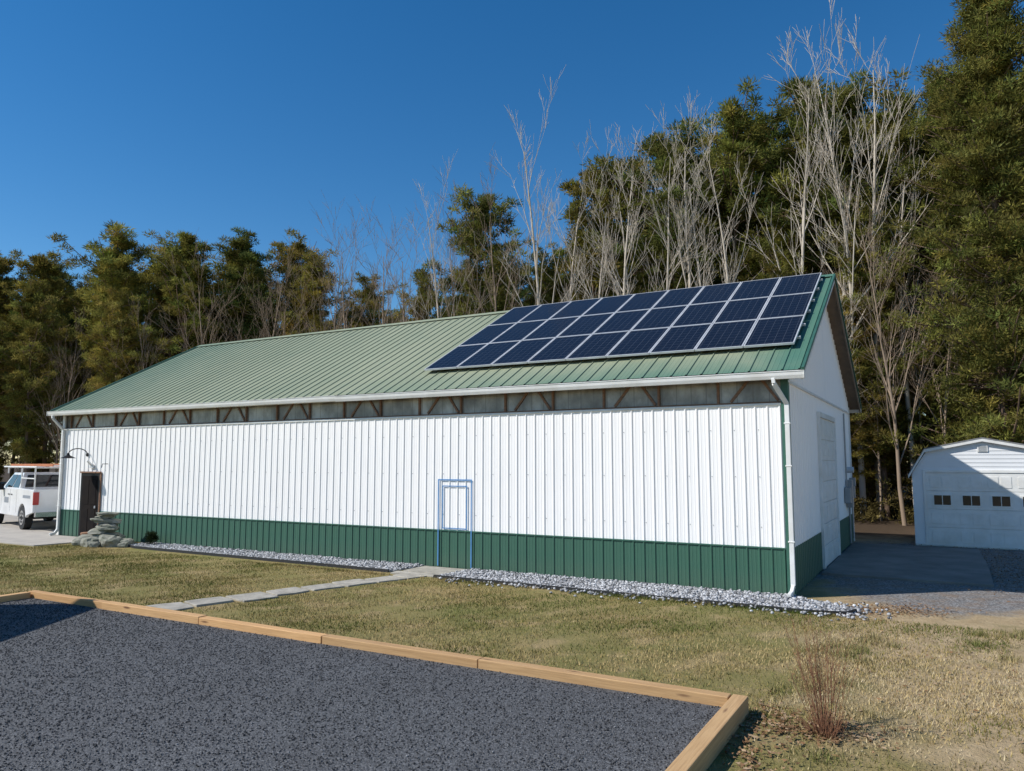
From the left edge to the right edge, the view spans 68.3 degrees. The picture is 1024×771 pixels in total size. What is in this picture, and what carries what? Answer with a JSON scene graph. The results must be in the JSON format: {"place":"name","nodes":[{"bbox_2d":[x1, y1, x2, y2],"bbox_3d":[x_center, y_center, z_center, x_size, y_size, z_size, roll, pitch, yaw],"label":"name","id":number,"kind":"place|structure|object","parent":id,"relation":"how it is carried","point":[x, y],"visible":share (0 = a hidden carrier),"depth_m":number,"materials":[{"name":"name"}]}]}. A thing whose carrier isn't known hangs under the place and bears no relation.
{"place":"outdoors","nodes":[
{"label":"outdoors","id":0,"kind":"place"},
{"bbox_2d":[0,514,75,545],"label":"concrete driveway","id":1,"kind":"structure","parent":0,"point":[35,534],"depth_m":25.65,"materials":[{"name":"concrete"}]},
{"bbox_2d":[0,464,59,528],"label":"pickup truck","id":2,"kind":"object","parent":1,"relation":"on","point":[26,498],"visible":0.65,"depth_m":28.03,"materials":[{"name":"white paint"}]},
{"bbox_2d":[0,467,1023,770],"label":"ground","id":3,"kind":"structure","parent":0,"point":[996,611],"depth_m":11.22,"materials":[{"name":"green plant"}]},
{"bbox_2d":[0,353,18,483],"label":"pine tree","id":4,"kind":"object","parent":3,"relation":"on","point":[4,461],"visible":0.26,"depth_m":49.78,"materials":[{"name":"green plant"}]},
{"bbox_2d":[0,388,23,471],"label":"bare tree","id":5,"kind":"object","parent":3,"relation":"on","point":[11,442],"visible":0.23,"depth_m":44.12,"materials":[{"name":"grey plant"}]},
{"bbox_2d":[0,592,30,602],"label":"timber border","id":6,"kind":"object","parent":3,"relation":"on","point":[14,596],"visible":0.55,"depth_m":13.20,"materials":[{"name":"wood"}]},
{"bbox_2d":[0,248,63,464],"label":"pine tree","id":7,"kind":"object","parent":3,"relation":"on","point":[6,263],"visible":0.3,"depth_m":48.92,"materials":[{"name":"green plant"}]},
{"bbox_2d":[6,390,62,475],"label":"pine tree","id":8,"kind":"object","parent":3,"relation":"on","point":[38,460],"visible":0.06,"depth_m":54.97,"materials":[{"name":"green plant"}]},
{"bbox_2d":[0,274,77,471],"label":"pine tree","id":9,"kind":"object","parent":3,"relation":"on","point":[28,306],"visible":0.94,"depth_m":42.83,"materials":[{"name":"green plant"}]},
{"bbox_2d":[2,260,85,471],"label":"pine tree","id":10,"kind":"object","parent":3,"relation":"on","point":[70,279],"visible":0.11,"depth_m":52.33,"materials":[{"name":"green plant"}]},
{"bbox_2d":[0,250,89,471],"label":"pine tree","id":11,"kind":"object","parent":3,"relation":"on","point":[43,268],"visible":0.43,"depth_m":47.62,"materials":[{"name":"green plant"}]},
{"bbox_2d":[19,318,96,471],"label":"bare tree","id":12,"kind":"object","parent":3,"relation":"on","point":[57,457],"visible":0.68,"depth_m":43.50,"materials":[{"name":"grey plant"}]},
{"bbox_2d":[18,307,108,462],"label":"bare tree","id":13,"kind":"object","parent":3,"relation":"on","point":[69,390],"visible":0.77,"depth_m":42.53,"materials":[{"name":"grey plant"}]},
{"bbox_2d":[42,336,95,462],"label":"pine tree","id":14,"kind":"object","parent":3,"relation":"on","point":[80,379],"visible":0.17,"depth_m":48.12,"materials":[{"name":"green plant"}]},
{"bbox_2d":[56,295,93,398],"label":"pine tree","id":15,"kind":"object","parent":3,"relation":"on","point":[79,328],"visible":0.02,"depth_m":54.63,"materials":[{"name":"green plant"}]},
{"bbox_2d":[44,253,140,431],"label":"pine tree","id":16,"kind":"object","parent":3,"relation":"on","point":[88,280],"visible":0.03,"depth_m":49.12,"materials":[{"name":"green plant"}]},
{"bbox_2d":[71,512,134,547],"bbox_3d":[-12.320,4.367,22.763,2.591,1.093,1.336,-3,-7,29],"label":"stacked stone fountain","id":17,"kind":"object","parent":3,"relation":"on","point":[103,533],"visible":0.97,"depth_m":22.52,"materials":[{"name":"stone"}]},
{"bbox_2d":[46,220,161,377],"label":"pine tree","id":18,"kind":"object","parent":3,"relation":"on","point":[114,263],"visible":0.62,"depth_m":45.96,"materials":[{"name":"green plant"}]},
{"bbox_2d":[85,341,136,392],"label":"pine tree","id":19,"kind":"object","parent":3,"relation":"on","point":[96,372],"visible":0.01,"depth_m":44.95,"materials":[{"name":"green plant"}]},
{"bbox_2d":[71,285,163,394],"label":"pine tree","id":20,"kind":"object","parent":3,"relation":"on","point":[113,313],"visible":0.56,"depth_m":41.92,"materials":[{"name":"green plant"}]},
{"bbox_2d":[80,271,164,371],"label":"pine tree","id":21,"kind":"object","parent":3,"relation":"on","point":[135,291],"visible":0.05,"depth_m":57.37,"materials":[{"name":"green plant"}]},
{"bbox_2d":[81,241,208,369],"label":"pine tree","id":22,"kind":"object","parent":3,"relation":"on","point":[140,268],"visible":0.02,"depth_m":50.03,"materials":[{"name":"green plant"}]},
{"bbox_2d":[101,291,192,374],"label":"bare tree","id":23,"kind":"object","parent":3,"relation":"on","point":[143,330],"visible":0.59,"depth_m":41.88,"materials":[{"name":"grey plant"}]},
{"bbox_2d":[104,229,226,364],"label":"pine tree","id":24,"kind":"object","parent":3,"relation":"on","point":[181,256],"visible":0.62,"depth_m":45.52,"materials":[{"name":"green plant"}]},
{"bbox_2d":[120,246,225,368],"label":"pine tree","id":25,"kind":"object","parent":3,"relation":"on","point":[166,333],"visible":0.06,"depth_m":47.42,"materials":[{"name":"green plant"}]},
{"bbox_2d":[146,228,265,350],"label":"bare tree","id":26,"kind":"object","parent":3,"relation":"on","point":[201,338],"visible":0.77,"depth_m":41.86,"materials":[{"name":"grey plant"}]},
{"bbox_2d":[180,249,268,342],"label":"pine tree","id":27,"kind":"object","parent":3,"relation":"on","point":[219,274],"visible":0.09,"depth_m":48.94,"materials":[{"name":"green plant"}]},
{"bbox_2d":[192,226,287,343],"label":"pine tree","id":28,"kind":"object","parent":3,"relation":"on","point":[246,256],"visible":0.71,"depth_m":47.34,"materials":[{"name":"green plant"}]},
{"bbox_2d":[218,264,287,332],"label":"pine tree","id":29,"kind":"object","parent":3,"relation":"on","point":[269,292],"visible":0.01,"depth_m":62.99,"materials":[{"name":"green plant"}]},
{"bbox_2d":[207,225,322,340],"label":"bare tree","id":30,"kind":"object","parent":3,"relation":"on","point":[271,305],"visible":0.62,"depth_m":43.37,"materials":[{"name":"grey plant"}]},
{"bbox_2d":[233,261,322,339],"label":"bare tree","id":31,"kind":"object","parent":3,"relation":"on","point":[283,332],"visible":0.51,"depth_m":44.26,"materials":[{"name":"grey plant"}]},
{"bbox_2d":[248,227,351,337],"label":"pine tree","id":32,"kind":"object","parent":3,"relation":"on","point":[285,253],"visible":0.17,"depth_m":49.75,"materials":[{"name":"green plant"}]},
{"bbox_2d":[148,566,465,610],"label":"stone path","id":33,"kind":"structure","parent":3,"relation":"on","point":[418,572],"depth_m":14.74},
{"bbox_2d":[273,248,363,335],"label":"pine tree","id":34,"kind":"object","parent":3,"relation":"on","point":[311,287],"visible":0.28,"depth_m":46.05,"materials":[{"name":"green plant"}]},
{"bbox_2d":[274,190,375,334],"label":"bare tree","id":35,"kind":"object","parent":3,"relation":"on","point":[340,267],"visible":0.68,"depth_m":42.27,"materials":[{"name":"grey plant"}]},
{"bbox_2d":[293,205,379,331],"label":"bare tree","id":36,"kind":"object","parent":3,"relation":"on","point":[345,320],"visible":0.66,"depth_m":42.96,"materials":[{"name":"grey plant"}]},
{"bbox_2d":[0,598,719,770],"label":"gravel pad","id":37,"kind":"object","parent":3,"relation":"on","point":[365,762],"visible":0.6,"depth_m":7.33,"materials":[{"name":"grey gravel"}]},
{"bbox_2d":[0,598,720,770],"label":"gravel stones","id":38,"kind":"object","parent":37,"relation":"on","point":[228,698],"visible":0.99,"depth_m":7.62,"materials":[{"name":"grey gravel"}]},
{"bbox_2d":[330,271,400,328],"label":"pine tree","id":39,"kind":"object","parent":3,"relation":"on","point":[362,280],"visible":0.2,"depth_m":48.80,"materials":[{"name":"green plant"}]},
{"bbox_2d":[322,195,425,328],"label":"bare tree","id":40,"kind":"object","parent":3,"relation":"on","point":[383,284],"visible":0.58,"depth_m":40.82,"materials":[{"name":"grey plant"}]},
{"bbox_2d":[28,590,730,706],"bbox_3d":[-3.235,3.474,10.531,12.400,0.194,0.161,-3,-7,29],"label":"timber border","id":41,"kind":"object","parent":3,"relation":"on","point":[689,694],"visible":0.54,"depth_m":9.24,"materials":[{"name":"brown wood"}]},
{"bbox_2d":[354,208,440,323],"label":"bare tree","id":42,"kind":"object","parent":3,"relation":"on","point":[402,310],"visible":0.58,"depth_m":42.05,"materials":[{"name":"grey plant"}]},
{"bbox_2d":[371,268,453,324],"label":"pine tree","id":43,"kind":"object","parent":3,"relation":"on","point":[419,302],"visible":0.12,"depth_m":46.49,"materials":[{"name":"green plant"}]},
{"bbox_2d":[399,154,495,320],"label":"bare tree","id":44,"kind":"object","parent":3,"relation":"on","point":[434,270],"visible":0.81,"depth_m":40.03,"materials":[{"name":"grey plant"}]},
{"bbox_2d":[383,190,522,323],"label":"bare tree","id":45,"kind":"object","parent":3,"relation":"on","point":[451,266],"visible":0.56,"depth_m":40.50,"materials":[{"name":"grey plant"}]},
{"bbox_2d":[46,273,861,596],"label":"metal barn","id":46,"kind":"structure","parent":3,"relation":"on","point":[692,437],"depth_m":18.24,"materials":[{"name":"white metal"}]},
{"bbox_2d":[78,471,101,535],"bbox_3d":[-13.862,3.899,24.738,1.120,2.150,0.080,-3,-7,29],"label":"entry door","id":47,"kind":"structure","parent":46,"relation":"in","point":[90,491],"depth_m":24.74,"materials":[{"name":"black metal"}]},
{"bbox_2d":[816,411,840,568],"bbox_3d":[7.958,2.561,18.932,0.070,3.650,3.090,-3,-7,29],"label":"overhead door","id":48,"kind":"structure","parent":46,"relation":"in","point":[827,450],"depth_m":18.68,"materials":[{"name":"metal"}]},
{"bbox_2d":[413,183,536,318],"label":"pine tree","id":49,"kind":"object","parent":3,"relation":"on","point":[469,241],"visible":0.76,"depth_m":42.24,"materials":[{"name":"green plant"}]},
{"bbox_2d":[455,266,521,314],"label":"pine tree","id":50,"kind":"object","parent":3,"relation":"on","point":[509,295],"visible":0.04,"depth_m":54.57,"materials":[{"name":"green plant"}]},
{"bbox_2d":[129,545,856,615],"bbox_3d":[-3.006,4.227,17.257,19.867,0.100,0.523,-3,-7,30],"label":"garden edging","id":51,"kind":"object","parent":3,"relation":"on","point":[387,570],"visible":0.63,"depth_m":15.67,"materials":[{"name":"stone"}]},
{"bbox_2d":[462,253,535,305],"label":"pine tree","id":52,"kind":"object","parent":3,"relation":"on","point":[528,263],"visible":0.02,"depth_m":56.20,"materials":[{"name":"green plant"}]},
{"bbox_2d":[426,143,575,313],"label":"bare tree","id":53,"kind":"object","parent":3,"relation":"on","point":[494,291],"visible":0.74,"depth_m":38.98,"materials":[{"name":"grey plant"}]},
{"bbox_2d":[129,542,898,620],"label":"gravel stones","id":54,"kind":"object","parent":3,"relation":"on","point":[776,599],"visible":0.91,"depth_m":15.03,"materials":[{"name":"grey gravel"}]},
{"bbox_2d":[505,246,569,309],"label":"pine tree","id":55,"kind":"object","parent":3,"relation":"on","point":[549,293],"visible":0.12,"depth_m":45.67,"materials":[{"name":"green plant"}]},
{"bbox_2d":[486,65,608,306],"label":"bare tree","id":56,"kind":"object","parent":3,"relation":"on","point":[537,296],"visible":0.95,"depth_m":38.15,"materials":[{"name":"grey plant"}]},
{"bbox_2d":[273,562,835,716],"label":"edge grass","id":57,"kind":"structure","parent":3,"relation":"on","point":[617,594],"depth_m":14.05,"materials":[{"name":"plant"}]},
{"bbox_2d":[539,133,608,301],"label":"bare tree","id":58,"kind":"object","parent":3,"relation":"on","point":[571,284],"visible":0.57,"depth_m":41.01,"materials":[{"name":"grey plant"}]},
{"bbox_2d":[543,169,623,303],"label":"bare tree","id":59,"kind":"object","parent":3,"relation":"on","point":[601,275],"visible":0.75,"depth_m":38.68,"materials":[{"name":"grey plant"}]},
{"bbox_2d":[534,224,647,302],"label":"pine tree","id":60,"kind":"object","parent":3,"relation":"on","point":[550,246],"depth_m":54.07,"materials":[{"name":"green plant"}]},
{"bbox_2d":[542,154,670,301],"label":"pine tree","id":61,"kind":"object","parent":3,"relation":"on","point":[577,190],"visible":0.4,"depth_m":42.21,"materials":[{"name":"green plant"}]},
{"bbox_2d":[560,124,654,298],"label":"bare tree","id":62,"kind":"object","parent":3,"relation":"on","point":[628,228],"visible":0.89,"depth_m":37.95,"materials":[{"name":"grey plant"}]},
{"bbox_2d":[578,125,677,296],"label":"bare tree","id":63,"kind":"object","parent":3,"relation":"on","point":[613,262],"visible":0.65,"depth_m":38.92,"materials":[{"name":"grey plant"}]},
{"bbox_2d":[590,154,698,297],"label":"pine tree","id":64,"kind":"object","parent":3,"relation":"on","point":[642,211],"visible":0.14,"depth_m":43.99,"materials":[{"name":"green plant"}]},
{"bbox_2d":[580,113,764,291],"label":"pine tree","id":65,"kind":"object","parent":3,"relation":"on","point":[658,150],"visible":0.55,"depth_m":40.55,"materials":[{"name":"green plant"}]},
{"bbox_2d":[627,98,725,290],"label":"bare tree","id":66,"kind":"object","parent":3,"relation":"on","point":[668,264],"visible":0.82,"depth_m":37.35,"materials":[{"name":"grey plant"}]},
{"bbox_2d":[639,87,725,287],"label":"bare tree","id":67,"kind":"object","parent":3,"relation":"on","point":[687,247],"visible":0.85,"depth_m":37.43,"materials":[{"name":"grey plant"}]},
{"bbox_2d":[634,150,755,286],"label":"pine tree","id":68,"kind":"object","parent":3,"relation":"on","point":[701,246],"visible":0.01,"depth_m":56.53,"materials":[{"name":"green plant"}]},
{"bbox_2d":[665,694,748,770],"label":"timber border","id":69,"kind":"object","parent":3,"relation":"on","point":[703,749],"visible":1,"depth_m":6.47,"materials":[{"name":"wood"}]},
{"bbox_2d":[666,134,760,285],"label":"bare tree","id":70,"kind":"object","parent":3,"relation":"on","point":[686,214],"visible":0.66,"depth_m":37.18,"materials":[{"name":"grey plant"}]},
{"bbox_2d":[683,115,762,286],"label":"bare tree","id":71,"kind":"object","parent":3,"relation":"on","point":[727,280],"visible":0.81,"depth_m":35.67,"materials":[{"name":"grey plant"}]},
{"bbox_2d":[675,74,826,281],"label":"pine tree","id":72,"kind":"object","parent":3,"relation":"on","point":[735,122],"visible":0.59,"depth_m":40.13,"materials":[{"name":"green plant"}]},
{"bbox_2d":[702,112,812,285],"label":"pine tree","id":73,"kind":"object","parent":3,"relation":"on","point":[717,281],"visible":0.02,"depth_m":42.62,"materials":[{"name":"green plant"}]},
{"bbox_2d":[738,222,818,281],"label":"pine tree","id":74,"kind":"object","parent":3,"relation":"on","point":[779,240],"visible":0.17,"depth_m":37.67,"materials":[{"name":"green plant"}]},
{"bbox_2d":[736,28,847,275],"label":"bare tree","id":75,"kind":"object","parent":3,"relation":"on","point":[802,241],"visible":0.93,"depth_m":34.36,"materials":[{"name":"grey plant"}]},
{"bbox_2d":[757,260,859,363],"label":"pine tree","id":76,"kind":"object","parent":3,"relation":"on","point":[788,270],"visible":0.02,"depth_m":35.05,"materials":[{"name":"green plant"}]},
{"bbox_2d":[777,230,859,354],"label":"bare tree","id":77,"kind":"object","parent":3,"relation":"on","point":[820,270],"visible":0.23,"depth_m":31.59,"materials":[{"name":"grey plant"}]},
{"bbox_2d":[780,615,866,739],"bbox_3d":[2.889,2.677,7.019,0.574,1.082,0.747,2,-6,-23],"label":"dry shrub","id":78,"kind":"object","parent":3,"relation":"on","point":[823,726],"visible":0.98,"depth_m":6.97,"materials":[{"name":"plant"}]},
{"bbox_2d":[743,73,929,274],"bbox_3d":[16.255,-4.902,38.414,8.341,22.551,9.946,-1,-6,5],"label":"pine tree","id":79,"kind":"object","parent":3,"relation":"on","point":[781,142],"visible":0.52,"depth_m":38.09,"materials":[{"name":"green plant"}]},
{"bbox_2d":[746,69,926,501],"bbox_3d":[17.495,-5.191,39.893,8.285,23.416,9.088,2,-6,-20],"label":"pine tree","id":80,"kind":"object","parent":3,"relation":"on","point":[853,112],"visible":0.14,"depth_m":38.96,"materials":[{"name":"green plant"}]},
{"bbox_2d":[791,43,894,340],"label":"bare tree","id":81,"kind":"object","parent":3,"relation":"on","point":[847,200],"visible":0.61,"depth_m":34.24,"materials":[{"name":"grey plant"}]},
{"bbox_2d":[783,0,938,519],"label":"bare tree","id":82,"kind":"object","parent":3,"relation":"on","point":[862,487],"visible":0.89,"depth_m":33.13,"materials":[{"name":"grey plant"}]},
{"bbox_2d":[840,290,898,495],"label":"pine tree","id":83,"kind":"object","parent":3,"relation":"on","point":[855,429],"visible":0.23,"depth_m":32.48,"materials":[{"name":"green plant"}]},
{"bbox_2d":[722,537,1023,770],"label":"dead leaves","id":84,"kind":"object","parent":3,"relation":"on","point":[783,726],"visible":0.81,"depth_m":7.12,"materials":[{"name":"brown plant"}]},
{"bbox_2d":[822,14,930,518],"bbox_3d":[16.725,-5.662,34.449,4.762,23.264,5.894,-1,-6,12],"label":"bare tree","id":85,"kind":"object","parent":3,"relation":"on","point":[874,267],"visible":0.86,"depth_m":33.65,"materials":[{"name":"grey plant"}]},
{"bbox_2d":[800,178,960,525],"bbox_3d":[15.419,-1.681,30.675,5.805,14.593,5.268,2,-6,-16],"label":"bare tree","id":86,"kind":"object","parent":3,"relation":"on","point":[892,407],"visible":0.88,"depth_m":30.15,"materials":[{"name":"grey plant"}]},
{"bbox_2d":[815,205,950,519],"bbox_3d":[15.763,-1.140,33.274,6.008,14.028,5.172,-2,-6,16],"label":"pine tree","id":87,"kind":"object","parent":3,"relation":"on","point":[865,278],"visible":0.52,"depth_m":32.77,"materials":[{"name":"green plant"}]},
{"bbox_2d":[854,475,914,524],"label":"undergrowth","id":88,"kind":"object","parent":3,"relation":"on","point":[871,509],"visible":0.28,"depth_m":31.59,"materials":[{"name":"green plant"}]},
{"bbox_2d":[847,281,922,520],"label":"bare tree","id":89,"kind":"object","parent":3,"relation":"on","point":[880,481],"visible":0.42,"depth_m":32.24,"materials":[{"name":"grey plant"}]},
{"bbox_2d":[831,239,952,504],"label":"pine tree","id":90,"kind":"object","parent":3,"relation":"on","point":[892,454],"visible":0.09,"depth_m":34.11,"materials":[{"name":"green plant"}]},
{"bbox_2d":[852,112,949,506],"bbox_3d":[17.625,-3.252,33.920,3.835,18.375,4.534,-2,-6,18],"label":"bare tree","id":91,"kind":"object","parent":3,"relation":"on","point":[908,404],"visible":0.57,"depth_m":33.41,"materials":[{"name":"grey plant"}]},
{"bbox_2d":[822,543,993,586],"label":"concrete slab","id":92,"kind":"structure","parent":3,"relation":"on","point":[961,566],"depth_m":17.86,"materials":[{"name":"grey concrete"}]},
{"bbox_2d":[833,65,989,459],"bbox_3d":[19.212,-4.430,36.253,8.311,21.177,6.711,5,-7,-39],"label":"pine tree","id":93,"kind":"object","parent":3,"relation":"on","point":[901,137],"visible":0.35,"depth_m":36.28,"materials":[{"name":"green plant"}]},
{"bbox_2d":[898,283,939,450],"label":"bare tree","id":94,"kind":"object","parent":3,"relation":"on","point":[919,402],"visible":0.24,"depth_m":33.20,"materials":[{"name":"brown plant"}]},
{"bbox_2d":[900,330,937,463],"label":"pine tree","id":95,"kind":"object","parent":3,"relation":"on","point":[923,410],"depth_m":41.37,"materials":[{"name":"green plant"}]},
{"bbox_2d":[850,112,1011,422],"bbox_3d":[21.380,-3.825,36.973,7.622,20.118,9.439,-4,-7,36],"label":"pine tree","id":96,"kind":"object","parent":3,"relation":"on","point":[929,156],"visible":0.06,"depth_m":36.10,"materials":[{"name":"green plant"}]},
{"bbox_2d":[867,72,1023,493],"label":"conifer","id":97,"kind":"object","parent":3,"relation":"on","point":[930,105],"visible":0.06,"depth_m":37.39,"materials":[{"name":"plant"}]},
{"bbox_2d":[870,0,1023,486],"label":"conifer","id":98,"kind":"object","parent":3,"relation":"on","point":[992,42],"visible":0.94,"depth_m":29.34,"materials":[{"name":"green plant"}]},
{"bbox_2d":[894,192,1006,443],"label":"bare tree","id":99,"kind":"object","parent":3,"relation":"on","point":[938,400],"visible":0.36,"depth_m":30.65,"materials":[{"name":"grey plant"}]},
{"bbox_2d":[908,437,1023,549],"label":"white garage","id":100,"kind":"structure","parent":3,"relation":"on","point":[968,493],"depth_m":22.04,"materials":[{"name":"plastic"}]},
{"bbox_2d":[922,470,1023,548],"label":"garage door","id":101,"kind":"structure","parent":100,"relation":"in","point":[950,490],"depth_m":21.96,"materials":[{"name":"white metal"}]},
{"bbox_3d":[-6.869,4.529,20.064,10.350,0.040,1.170,-3,-7,29],"label":"gravel bed","id":102,"kind":"object","parent":3,"relation":"on","visible":0},
{"bbox_2d":[144,530,159,544],"bbox_3d":[-10.728,4.552,22.506,0.458,0.523,0.494,0,-6,0],"label":"evergreen shrub","id":103,"kind":"object","parent":102,"relation":"on","point":[153,537],"visible":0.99,"depth_m":22.45,"materials":[{"name":"green plant"}]},
{"bbox_2d":[0,0,1023,465],"label":"sky","id":104,"kind":"structure","parent":0,"point":[214,117],"materials":[{"name":"blue"}]},
{"bbox_2d":[706,618,1023,770],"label":"dry grass","id":105,"kind":"structure","parent":0,"point":[914,710],"depth_m":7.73,"materials":[{"name":"beige plant"}]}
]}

